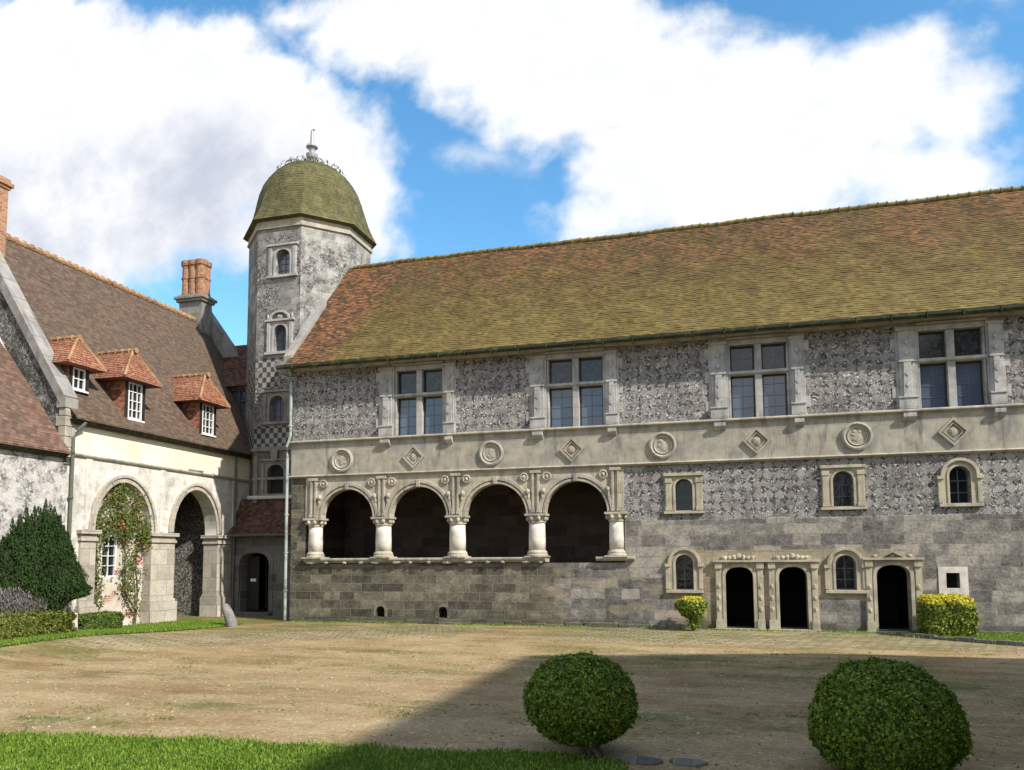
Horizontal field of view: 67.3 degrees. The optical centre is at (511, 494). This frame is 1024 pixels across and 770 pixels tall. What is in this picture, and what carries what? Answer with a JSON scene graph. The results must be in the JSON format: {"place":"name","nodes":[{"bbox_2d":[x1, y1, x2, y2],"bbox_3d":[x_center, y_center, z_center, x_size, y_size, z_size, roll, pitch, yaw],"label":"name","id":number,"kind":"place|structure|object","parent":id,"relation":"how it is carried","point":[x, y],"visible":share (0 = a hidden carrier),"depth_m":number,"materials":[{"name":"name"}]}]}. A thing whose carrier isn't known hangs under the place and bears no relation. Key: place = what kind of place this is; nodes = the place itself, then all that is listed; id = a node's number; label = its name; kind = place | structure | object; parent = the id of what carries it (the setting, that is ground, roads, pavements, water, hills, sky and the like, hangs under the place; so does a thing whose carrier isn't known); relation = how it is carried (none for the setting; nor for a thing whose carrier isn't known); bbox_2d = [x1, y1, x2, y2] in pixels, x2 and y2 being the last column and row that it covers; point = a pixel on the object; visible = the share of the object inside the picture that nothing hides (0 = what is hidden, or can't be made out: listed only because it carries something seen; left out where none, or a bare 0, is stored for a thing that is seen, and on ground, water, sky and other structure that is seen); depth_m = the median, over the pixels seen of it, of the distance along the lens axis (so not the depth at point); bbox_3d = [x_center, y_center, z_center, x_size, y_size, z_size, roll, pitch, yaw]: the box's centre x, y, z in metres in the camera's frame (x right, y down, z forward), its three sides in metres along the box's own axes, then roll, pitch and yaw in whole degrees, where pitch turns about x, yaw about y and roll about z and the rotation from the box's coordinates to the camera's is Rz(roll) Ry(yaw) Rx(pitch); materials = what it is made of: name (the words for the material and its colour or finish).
{"place":"outdoors","nodes":[
{"label":"outdoors","id":0,"kind":"place"},
{"bbox_2d":[0,619,247,646],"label":"side lawn","id":1,"kind":"structure","parent":0,"point":[82,635],"depth_m":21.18,"materials":[{"name":"plant"}]},
{"bbox_2d":[0,587,47,613],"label":"lavender","id":2,"kind":"object","parent":1,"relation":"on","point":[6,607],"visible":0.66,"depth_m":20.85,"materials":[{"name":"purple plant"}]},
{"bbox_2d":[0,610,77,639],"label":"hedge","id":3,"kind":"object","parent":1,"relation":"on","point":[20,624],"visible":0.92,"depth_m":20.68,"materials":[{"name":"green plant"}]},
{"bbox_2d":[0,499,93,610],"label":"yew tree","id":4,"kind":"object","parent":1,"relation":"on","point":[38,557],"visible":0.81,"depth_m":21.84,"materials":[{"name":"green plant"}]},
{"bbox_2d":[72,613,77,629],"bbox_3d":[-12.864,3.857,22.535,0.258,0.750,0.258,-4,-6,38],"label":"boundary post","id":5,"kind":"object","parent":1,"relation":"on","point":[75,621],"visible":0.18,"depth_m":22.51,"materials":[{"name":"white stone"}]},
{"bbox_2d":[78,611,124,629],"bbox_3d":[-12.763,3.968,23.725,0.661,0.733,1.787,-2,-5,16],"label":"hedge","id":6,"kind":"object","parent":1,"relation":"on","point":[103,620],"visible":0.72,"depth_m":23.51,"materials":[{"name":"green plant"}]},
{"bbox_2d":[0,729,628,769],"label":"front lawn","id":7,"kind":"structure","parent":0,"point":[285,757],"depth_m":9.18,"materials":[{"name":"plant"}]},
{"bbox_2d":[0,615,1023,769],"bbox_3d":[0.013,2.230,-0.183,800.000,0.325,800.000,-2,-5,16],"label":"ground","id":8,"kind":"structure","parent":0,"point":[34,658],"depth_m":14.60,"materials":[{"name":"beige gravel"}]},
{"bbox_2d":[0,338,70,541],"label":"building","id":9,"kind":"structure","parent":8,"relation":"on","point":[34,451],"depth_m":23.14,"materials":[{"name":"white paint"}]},
{"bbox_2d":[0,175,251,624],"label":"side wing","id":10,"kind":"structure","parent":8,"relation":"on","point":[131,391],"depth_m":28.07,"materials":[{"name":"beige stone"}]},
{"bbox_2d":[100,534,116,577],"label":"window","id":11,"kind":"structure","parent":10,"relation":"in","point":[109,558],"depth_m":26.18,"materials":[{"name":"white paint"}]},
{"bbox_2d":[93,482,153,623],"bbox_3d":[-13.316,2.019,26.242,0.432,5.227,2.883,-2,-5,16],"label":"climbing rose","id":12,"kind":"object","parent":10,"relation":"attached to","point":[122,518],"visible":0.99,"depth_m":26.42,"materials":[{"name":"green plant"}]},
{"bbox_2d":[222,604,237,626],"bbox_3d":[-9.655,4.265,26.298,0.710,1.026,0.407,-2,-5,16],"label":"guard stone","id":13,"kind":"object","parent":8,"relation":"on","point":[230,619],"visible":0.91,"depth_m":26.21,"materials":[{"name":"grey stone"}]},
{"bbox_2d":[218,345,266,607],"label":"link building","id":14,"kind":"structure","parent":8,"relation":"on","point":[235,373],"depth_m":35.53,"materials":[{"name":"stone"}]},
{"bbox_2d":[231,388,245,412],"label":"window","id":15,"kind":"structure","parent":14,"relation":"in","point":[240,394],"depth_m":35.31,"materials":[{"name":"clear glass"}]},
{"bbox_2d":[226,457,291,615],"bbox_3d":[-9.384,1.933,32.827,4.828,6.918,3.754,-2,-5,16],"label":"porch","id":16,"kind":"object","parent":8,"relation":"on","point":[257,530],"visible":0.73,"depth_m":31.78,"materials":[{"name":"grey stone"}]},
{"bbox_2d":[233,548,273,615],"bbox_3d":[-10.213,3.552,33.015,1.890,3.071,3.591,-2,-5,16],"label":"doorway","id":17,"kind":"structure","parent":16,"relation":"in","point":[256,562],"depth_m":31.96,"materials":[{"name":"grey stone"}]},
{"bbox_2d":[243,129,376,502],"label":"stair tower","id":18,"kind":"structure","parent":16,"relation":"on","point":[309,238],"depth_m":33.20,"materials":[{"name":"stone"}]},
{"bbox_2d":[253,450,291,502],"bbox_3d":[-9.974,-0.737,32.409,2.014,2.183,0.433,-2,-5,16],"label":"window","id":19,"kind":"structure","parent":18,"relation":"in","point":[277,486],"depth_m":32.46,"materials":[{"name":"stone"}]},
{"bbox_2d":[260,389,292,424],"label":"window","id":20,"kind":"structure","parent":18,"relation":"in","point":[281,404],"depth_m":32.66,"materials":[{"name":"stone"}]},
{"bbox_2d":[264,310,294,355],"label":"window","id":21,"kind":"structure","parent":18,"relation":"in","point":[285,333],"depth_m":32.87,"materials":[{"name":"stone"}]},
{"bbox_2d":[266,241,298,278],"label":"window","id":22,"kind":"structure","parent":18,"relation":"in","point":[287,260],"depth_m":33.13,"materials":[{"name":"stone"}]},
{"bbox_2d":[277,154,345,177],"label":"roof weeds","id":23,"kind":"object","parent":18,"relation":"on","point":[309,158],"visible":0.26,"depth_m":35.12,"materials":[{"name":"green plant"}]},
{"bbox_2d":[13,629,1015,741],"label":"weeds","id":24,"kind":"object","parent":8,"relation":"on","point":[169,719],"visible":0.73,"depth_m":16.46,"materials":[{"name":"green plant"}]},
{"bbox_2d":[522,650,640,757],"bbox_3d":[0.838,2.578,9.407,1.444,1.335,1.481,-2,-5,16],"label":"topiary ball","id":25,"kind":"object","parent":8,"relation":"on","point":[583,701],"visible":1,"depth_m":8.95,"materials":[{"name":"green plant"}]},
{"bbox_2d":[619,756,663,765],"bbox_3d":[1.507,3.134,8.994,0.521,0.065,0.318,-2,-5,16],"label":"paving stone","id":26,"kind":"object","parent":8,"relation":"on","point":[641,761],"visible":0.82,"depth_m":8.94,"materials":[{"name":"grey stone"}]},
{"bbox_2d":[276,185,1023,632],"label":"manor wing","id":27,"kind":"structure","parent":8,"relation":"on","point":[810,421],"depth_m":25.60,"materials":[{"name":"grey stone"}]},
{"bbox_2d":[376,359,459,446],"bbox_3d":[-3.375,-3.212,27.643,3.220,3.037,0.580,-2,-5,16],"label":"window","id":28,"kind":"structure","parent":27,"relation":"in","point":[424,395],"depth_m":27.68,"materials":[{"name":"stone"}]},
{"bbox_2d":[526,347,622,439],"bbox_3d":[2.108,-3.371,26.112,3.330,3.037,0.580,-2,-5,16],"label":"window","id":29,"kind":"structure","parent":27,"relation":"in","point":[583,387],"depth_m":26.15,"materials":[{"name":"stone"}]},
{"bbox_2d":[663,472,704,513],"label":"window","id":30,"kind":"structure","parent":27,"relation":"in","point":[689,496],"depth_m":24.83,"materials":[{"name":"stone"}]},
{"bbox_2d":[665,547,703,592],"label":"window","id":31,"kind":"structure","parent":27,"relation":"in","point":[688,576],"depth_m":24.64,"materials":[{"name":"stone"}]},
{"bbox_2d":[712,553,766,630],"bbox_3d":[7.578,3.224,25.678,1.590,2.480,3.680,-2,-5,16],"label":"doorway","id":32,"kind":"structure","parent":27,"relation":"in","point":[734,594],"depth_m":24.21,"materials":[{"name":"stone"}]},
{"bbox_2d":[704,332,810,430],"bbox_3d":[7.793,-3.536,24.525,3.180,3.037,0.580,-2,-5,16],"label":"window","id":33,"kind":"structure","parent":27,"relation":"in","point":[748,376],"depth_m":24.55,"materials":[{"name":"stone"}]},
{"bbox_2d":[766,553,821,631],"bbox_3d":[9.104,3.180,25.252,1.580,2.480,3.680,-2,-5,16],"label":"doorway","id":34,"kind":"structure","parent":27,"relation":"in","point":[786,580],"depth_m":23.78,"materials":[{"name":"stone"}]},
{"bbox_2d":[819,464,867,509],"bbox_3d":[10.137,-0.200,23.571,1.320,1.370,0.350,-2,-5,16],"label":"window","id":35,"kind":"structure","parent":27,"relation":"in","point":[837,494],"depth_m":23.56,"materials":[{"name":"stone"}]},
{"bbox_2d":[824,547,867,593],"bbox_3d":[10.133,2.312,23.371,1.240,1.390,0.350,-2,-5,16],"label":"window","id":36,"kind":"structure","parent":27,"relation":"in","point":[840,568],"depth_m":23.36,"materials":[{"name":"stone"}]},
{"bbox_2d":[862,550,924,632],"bbox_3d":[11.819,3.072,24.497,1.680,2.540,3.680,-2,-5,16],"label":"doorway","id":37,"kind":"structure","parent":27,"relation":"in","point":[886,582],"depth_m":23.07,"materials":[{"name":"stone"}]},
{"bbox_2d":[890,316,1011,421],"bbox_3d":[13.088,-3.689,23.047,3.180,3.037,0.580,-2,-5,16],"label":"window","id":38,"kind":"structure","parent":27,"relation":"in","point":[942,363],"depth_m":23.07,"materials":[{"name":"stone"}]},
{"bbox_2d":[938,567,968,595],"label":"window","id":39,"kind":"structure","parent":27,"relation":"in","point":[947,578],"depth_m":22.52,"materials":[{"name":"white stone"}]},
{"bbox_2d":[936,458,983,506],"bbox_3d":[13.208,-0.343,22.718,1.220,1.440,0.350,-2,-5,16],"label":"window","id":40,"kind":"structure","parent":27,"relation":"in","point":[952,482],"depth_m":22.70,"materials":[{"name":"stone"}]},
{"bbox_2d":[291,620,1023,633],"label":"grass","id":41,"kind":"structure","parent":8,"relation":"on","point":[669,628],"depth_m":25.20,"materials":[{"name":"green plant"}]},
{"bbox_2d":[669,758,707,766],"bbox_3d":[2.043,3.124,8.906,0.443,0.065,0.277,-2,-5,16],"label":"paving stone","id":42,"kind":"object","parent":8,"relation":"on","point":[686,762],"visible":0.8,"depth_m":8.84,"materials":[{"name":"grey stone"}]},
{"bbox_2d":[674,596,709,630],"bbox_3d":[5.549,3.704,23.754,1.069,1.142,0.895,-2,-5,16],"label":"golden shrub","id":43,"kind":"object","parent":8,"relation":"on","point":[692,609],"visible":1,"depth_m":23.56,"materials":[{"name":"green plant"}]},
{"bbox_2d":[805,652,974,769],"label":"topiary ball","id":44,"kind":"object","parent":8,"relation":"on","point":[873,713],"visible":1,"depth_m":7.98,"materials":[{"name":"green plant"}]},
{"bbox_2d":[896,632,1023,646],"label":"kerb","id":45,"kind":"structure","parent":8,"relation":"on","point":[984,641],"depth_m":20.30,"materials":[{"name":"grey stone"}]},
{"bbox_2d":[902,630,1023,644],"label":"grass","id":46,"kind":"structure","parent":8,"relation":"on","point":[1013,635],"depth_m":21.01,"materials":[{"name":"green plant"}]},
{"bbox_2d":[0,0,1023,345],"label":"sky","id":47,"kind":"structure","parent":0,"point":[139,139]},
{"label":"side lawn","id":48,"kind":"structure","parent":0,"visible":0},
{"bbox_2d":[916,593,978,636],"bbox_3d":[12.245,3.473,21.689,1.502,1.381,1.284,-2,-5,16],"label":"golden shrub","id":49,"kind":"object","parent":48,"relation":"on","point":[951,614],"visible":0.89,"depth_m":21.23,"materials":[{"name":"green plant"}]}
]}

